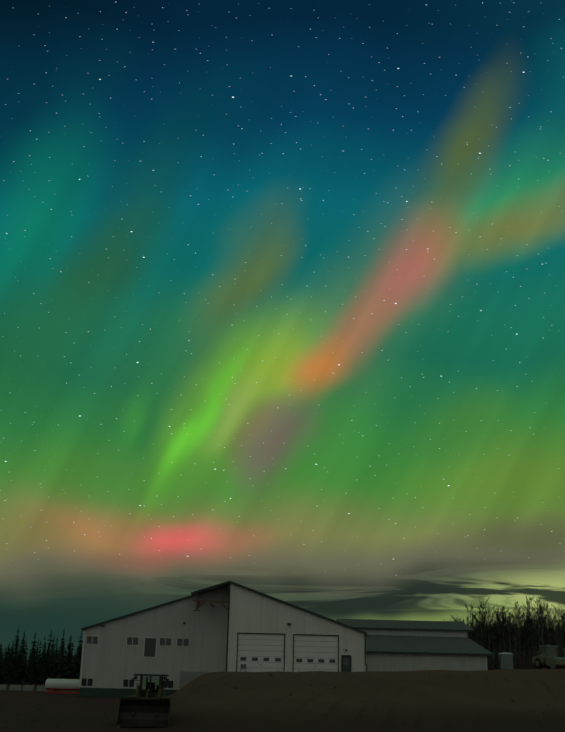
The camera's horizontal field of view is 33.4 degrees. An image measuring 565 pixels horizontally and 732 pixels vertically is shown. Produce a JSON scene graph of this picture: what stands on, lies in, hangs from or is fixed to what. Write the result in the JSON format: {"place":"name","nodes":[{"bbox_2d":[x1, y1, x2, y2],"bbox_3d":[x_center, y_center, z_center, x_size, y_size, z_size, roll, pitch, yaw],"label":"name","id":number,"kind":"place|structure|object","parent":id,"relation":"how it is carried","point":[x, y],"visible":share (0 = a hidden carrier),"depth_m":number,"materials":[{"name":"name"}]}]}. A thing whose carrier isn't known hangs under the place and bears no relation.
{"place":"outdoors","nodes":[
{"label":"outdoors","id":0,"kind":"place"},
{"bbox_2d":[81,678,92,685],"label":"window glass","id":1,"kind":"object","parent":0,"point":[85,682],"visible":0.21,"depth_m":109.08,"materials":[{"name":"black glass"}]},
{"bbox_2d":[86,636,97,643],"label":"window glass","id":2,"kind":"object","parent":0,"point":[90,641],"visible":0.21,"depth_m":110.54,"materials":[{"name":"black glass"}]},
{"bbox_2d":[127,637,137,644],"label":"window glass","id":3,"kind":"object","parent":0,"point":[129,640],"visible":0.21,"depth_m":110.52,"materials":[{"name":"black glass"}]},
{"bbox_2d":[163,680,172,687],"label":"window glass","id":4,"kind":"object","parent":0,"point":[170,684],"depth_m":109.01,"materials":[{"name":"black glass"}]},
{"bbox_2d":[177,638,188,645],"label":"window glass","id":5,"kind":"object","parent":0,"point":[184,642],"visible":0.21,"depth_m":110.44,"materials":[{"name":"black glass"}]},
{"bbox_2d":[0,668,564,731],"bbox_3d":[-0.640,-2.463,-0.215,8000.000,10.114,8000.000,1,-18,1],"label":"ground","id":6,"kind":"structure","parent":0,"point":[264,701],"depth_m":67.04,"materials":[{"name":"brown soil"}]},
{"bbox_2d":[0,684,48,690],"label":"concrete blocks","id":7,"kind":"structure","parent":6,"relation":"on","point":[25,687],"depth_m":131.96,"materials":[{"name":"grey concrete"}]},
{"bbox_2d":[0,626,82,685],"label":"spruce","id":8,"kind":"object","parent":6,"relation":"on","point":[15,662],"depth_m":175.92,"materials":[{"name":"green plant"}]},
{"bbox_2d":[45,677,78,693],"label":"tank skid","id":9,"kind":"object","parent":6,"relation":"on","point":[52,690],"visible":0.56,"depth_m":121.38,"materials":[{"name":"red paint"}]},
{"bbox_2d":[45,679,79,690],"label":"fuel tank","id":10,"kind":"object","parent":9,"relation":"on","point":[65,684],"visible":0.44,"depth_m":121.69,"materials":[{"name":"metal"}]},
{"bbox_2d":[126,685,172,715],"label":"loader arms","id":11,"kind":"object","parent":6,"relation":"on","point":[160,692],"visible":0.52,"depth_m":52.42},
{"bbox_2d":[116,698,170,726],"bbox_3d":[-7.398,18.523,50.358,2.760,1.340,1.650,2,-18,-3],"label":"loader bucket","id":12,"kind":"object","parent":11,"relation":"attached to","point":[145,710],"visible":1,"depth_m":50.90,"materials":[{"name":"black metal"}]},
{"bbox_2d":[132,674,168,696],"bbox_3d":[-7.616,18.644,54.459,2.100,1.550,1.710,2,-18,-3],"label":"tractor cab","id":13,"kind":"object","parent":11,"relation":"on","point":[151,694],"visible":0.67,"depth_m":53.86,"materials":[{"name":"black metal"}]},
{"bbox_2d":[141,676,161,691],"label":"tractor window","id":14,"kind":"structure","parent":13,"relation":"in","point":[145,683],"depth_m":53.95,"materials":[{"name":"clear glass"}]},
{"bbox_2d":[136,684,164,697],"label":"loader fittings","id":15,"kind":"object","parent":11,"relation":"attached to","point":[138,695],"visible":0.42,"depth_m":52.23,"materials":[{"name":"metal"}]},
{"bbox_2d":[81,586,228,689],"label":"wall","id":16,"kind":"structure","parent":6,"relation":"on","point":[111,659],"depth_m":110.38,"materials":[{"name":"white metal"}]},
{"bbox_2d":[79,630,84,687],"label":"trim","id":17,"kind":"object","parent":16,"relation":"attached to","point":[82,659],"visible":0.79,"depth_m":109.84,"materials":[{"name":"green"}]},
{"bbox_2d":[78,688,177,697],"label":"wainscot","id":18,"kind":"object","parent":16,"relation":"attached to","point":[98,692],"visible":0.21,"depth_m":108.70,"materials":[{"name":"green"}]},
{"bbox_2d":[122,679,134,687],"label":"window frame","id":19,"kind":"object","parent":16,"relation":"attached to","point":[128,685],"visible":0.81,"depth_m":108.89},
{"bbox_2d":[123,679,133,686],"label":"window glass","id":20,"kind":"object","parent":19,"relation":"in","point":[125,682],"visible":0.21,"depth_m":109.03,"materials":[{"name":"black glass"}]},
{"bbox_2d":[143,637,156,657],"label":"loft door frame","id":21,"kind":"object","parent":16,"relation":"attached to","point":[144,647],"visible":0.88,"depth_m":110.27,"materials":[{"name":"metal"}]},
{"bbox_2d":[144,638,155,656],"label":"loft door","id":22,"kind":"structure","parent":21,"relation":"in","point":[150,647],"depth_m":110.26,"materials":[{"name":"green"}]},
{"bbox_2d":[145,639,154,654],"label":"loft door panels","id":23,"kind":"object","parent":22,"relation":"attached to","point":[149,643],"visible":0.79,"depth_m":110.28,"materials":[{"name":"metal"}]},
{"bbox_2d":[81,586,227,630],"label":"roof","id":24,"kind":"structure","parent":16,"relation":"on","point":[134,613],"depth_m":111.32,"materials":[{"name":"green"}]},
{"bbox_2d":[159,637,171,645],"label":"window frame","id":25,"kind":"object","parent":16,"relation":"attached to","point":[165,641],"visible":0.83,"depth_m":110.45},
{"bbox_2d":[160,638,170,645],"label":"window glass","id":26,"kind":"object","parent":25,"relation":"in","point":[162,641],"visible":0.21,"depth_m":110.48,"materials":[{"name":"black glass"}]},
{"bbox_2d":[191,581,229,595],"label":"roof hood","id":27,"kind":"object","parent":16,"relation":"attached to","point":[212,588],"visible":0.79,"depth_m":109.51,"materials":[{"name":"green"}]},
{"bbox_2d":[193,593,228,610],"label":"hoist frame","id":28,"kind":"object","parent":16,"relation":"attached to","point":[197,601],"visible":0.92,"depth_m":108.94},
{"bbox_2d":[179,671,210,689],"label":"retaining wall","id":29,"kind":"structure","parent":6,"relation":"on","point":[186,677],"depth_m":105.80,"materials":[{"name":"concrete"}]},
{"bbox_2d":[227,584,363,671],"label":"wall","id":30,"kind":"structure","parent":6,"relation":"on","point":[251,612],"depth_m":108.13,"materials":[{"name":"white metal"}]},
{"bbox_2d":[226,583,230,671],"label":"trim","id":31,"kind":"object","parent":30,"relation":"attached to","point":[228,627],"visible":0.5,"depth_m":108.01,"materials":[{"name":"green"}]},
{"bbox_2d":[236,632,284,671],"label":"garage door trim","id":32,"kind":"structure","parent":30,"relation":"attached to","point":[260,633],"depth_m":107.60,"materials":[{"name":"green"}]},
{"bbox_2d":[237,634,283,668],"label":"garage door","id":33,"kind":"structure","parent":30,"relation":"attached to","point":[260,656],"depth_m":107.39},
{"bbox_2d":[237,634,283,671],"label":"garage door panels","id":34,"kind":"object","parent":33,"relation":"attached to","point":[259,648],"visible":0.9,"depth_m":107.31,"materials":[{"name":"white metal"}]},
{"bbox_2d":[241,657,279,660],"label":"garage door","id":35,"kind":"structure","parent":33,"relation":"in","point":[265,659],"depth_m":107.05,"materials":[{"name":"black glass"}]},
{"bbox_2d":[230,581,366,634],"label":"roof","id":36,"kind":"structure","parent":30,"relation":"on","point":[289,604],"depth_m":108.48,"materials":[{"name":"green"}]},
{"bbox_2d":[292,634,338,671],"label":"garage door trim","id":37,"kind":"structure","parent":30,"relation":"attached to","point":[315,635],"depth_m":107.53,"materials":[{"name":"green"}]},
{"bbox_2d":[294,635,337,669],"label":"garage door","id":38,"kind":"structure","parent":30,"relation":"attached to","point":[317,652],"depth_m":107.30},
{"bbox_2d":[293,635,337,671],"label":"garage door panels","id":39,"kind":"object","parent":38,"relation":"attached to","point":[316,643],"visible":0.88,"depth_m":107.28,"materials":[{"name":"white metal"}]},
{"bbox_2d":[297,659,334,662],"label":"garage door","id":40,"kind":"structure","parent":38,"relation":"in","point":[311,660],"depth_m":106.99,"materials":[{"name":"black glass"}]},
{"bbox_2d":[342,656,350,671],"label":"man door","id":41,"kind":"structure","parent":30,"relation":"attached to","point":[346,668],"depth_m":106.83,"materials":[{"name":"metal"}]},
{"bbox_2d":[363,634,364,671],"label":"trim","id":42,"kind":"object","parent":30,"relation":"attached to","point":[363,654],"visible":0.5,"depth_m":107.04,"materials":[{"name":"white"}]},
{"bbox_2d":[365,653,485,671],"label":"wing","id":43,"kind":"structure","parent":6,"relation":"on","point":[386,662],"depth_m":132.57,"materials":[{"name":"white metal"}]},
{"bbox_2d":[359,629,467,636],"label":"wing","id":44,"kind":"structure","parent":43,"relation":"on","point":[417,633],"depth_m":141.51,"materials":[{"name":"white metal"}]},
{"bbox_2d":[337,619,472,629],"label":"wing roof","id":45,"kind":"structure","parent":44,"relation":"on","point":[408,624],"depth_m":143.77,"materials":[{"name":"metal"}]},
{"bbox_2d":[354,627,473,631],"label":"wing fascia","id":46,"kind":"object","parent":44,"relation":"attached to","point":[413,629],"visible":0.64,"depth_m":141.22,"materials":[{"name":"green"}]},
{"bbox_2d":[487,658,493,669],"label":"clutter","id":47,"kind":"object","parent":6,"relation":"on","point":[490,665],"visible":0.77,"depth_m":134.19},
{"bbox_2d":[443,595,564,668],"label":"aspen","id":48,"kind":"object","parent":6,"relation":"on","point":[511,626],"depth_m":159.02,"materials":[{"name":"plant"}]},
{"bbox_2d":[498,654,512,669],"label":"porta potty","id":49,"kind":"object","parent":6,"relation":"on","point":[505,661],"visible":0.85,"depth_m":133.71,"materials":[{"name":"green plastic"}]},
{"bbox_2d":[487,642,564,668],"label":"willow scrub","id":50,"kind":"object","parent":6,"relation":"on","point":[495,663],"visible":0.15,"depth_m":152.84,"materials":[{"name":"brown plant"}]},
{"bbox_2d":[532,655,564,665],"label":"truck","id":51,"kind":"object","parent":6,"relation":"on","point":[546,660],"visible":0.85,"depth_m":123.04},
{"bbox_2d":[534,658,550,668],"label":"roller tyres","id":52,"kind":"object","parent":51,"relation":"attached to","point":[540,666],"visible":0.44,"depth_m":124.78,"materials":[{"name":"black rubber"}]},
{"bbox_2d":[540,646,557,656],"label":"truck cab","id":53,"kind":"object","parent":51,"relation":"on","point":[548,654],"visible":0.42,"depth_m":123.97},
{"bbox_2d":[541,647,556,653],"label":"truck window","id":54,"kind":"structure","parent":53,"relation":"in","point":[551,650],"depth_m":124.18,"materials":[{"name":"black glass"}]},
{"bbox_2d":[549,657,564,668],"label":"roller drum","id":55,"kind":"object","parent":51,"relation":"attached to","point":[557,666],"visible":0.6,"depth_m":121.82,"materials":[{"name":"black metal"}]},
{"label":"wing","id":56,"kind":"object","parent":6,"relation":"on","visible":0},
{"bbox_2d":[364,635,492,653],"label":"roof","id":57,"kind":"structure","parent":56,"relation":"on","point":[424,644],"depth_m":136.49,"materials":[{"name":"green metal"}]},
{"bbox_2d":[366,651,493,655],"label":"wing fascia","id":58,"kind":"structure","parent":57,"relation":"attached to","point":[429,653],"depth_m":132.34,"materials":[{"name":"metal"}]},
{"bbox_2d":[0,0,564,665],"label":"sky","id":59,"kind":"structure","parent":0,"point":[282,282],"materials":[{"name":"green"}]},
{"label":"gutter","id":60,"kind":"object","parent":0,"visible":0},
{"bbox_2d":[365,635,366,670],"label":"downspout","id":61,"kind":"object","parent":60,"relation":"attached to","point":[365,653],"visible":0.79,"depth_m":107.01,"materials":[{"name":"grey metal"}]}
]}

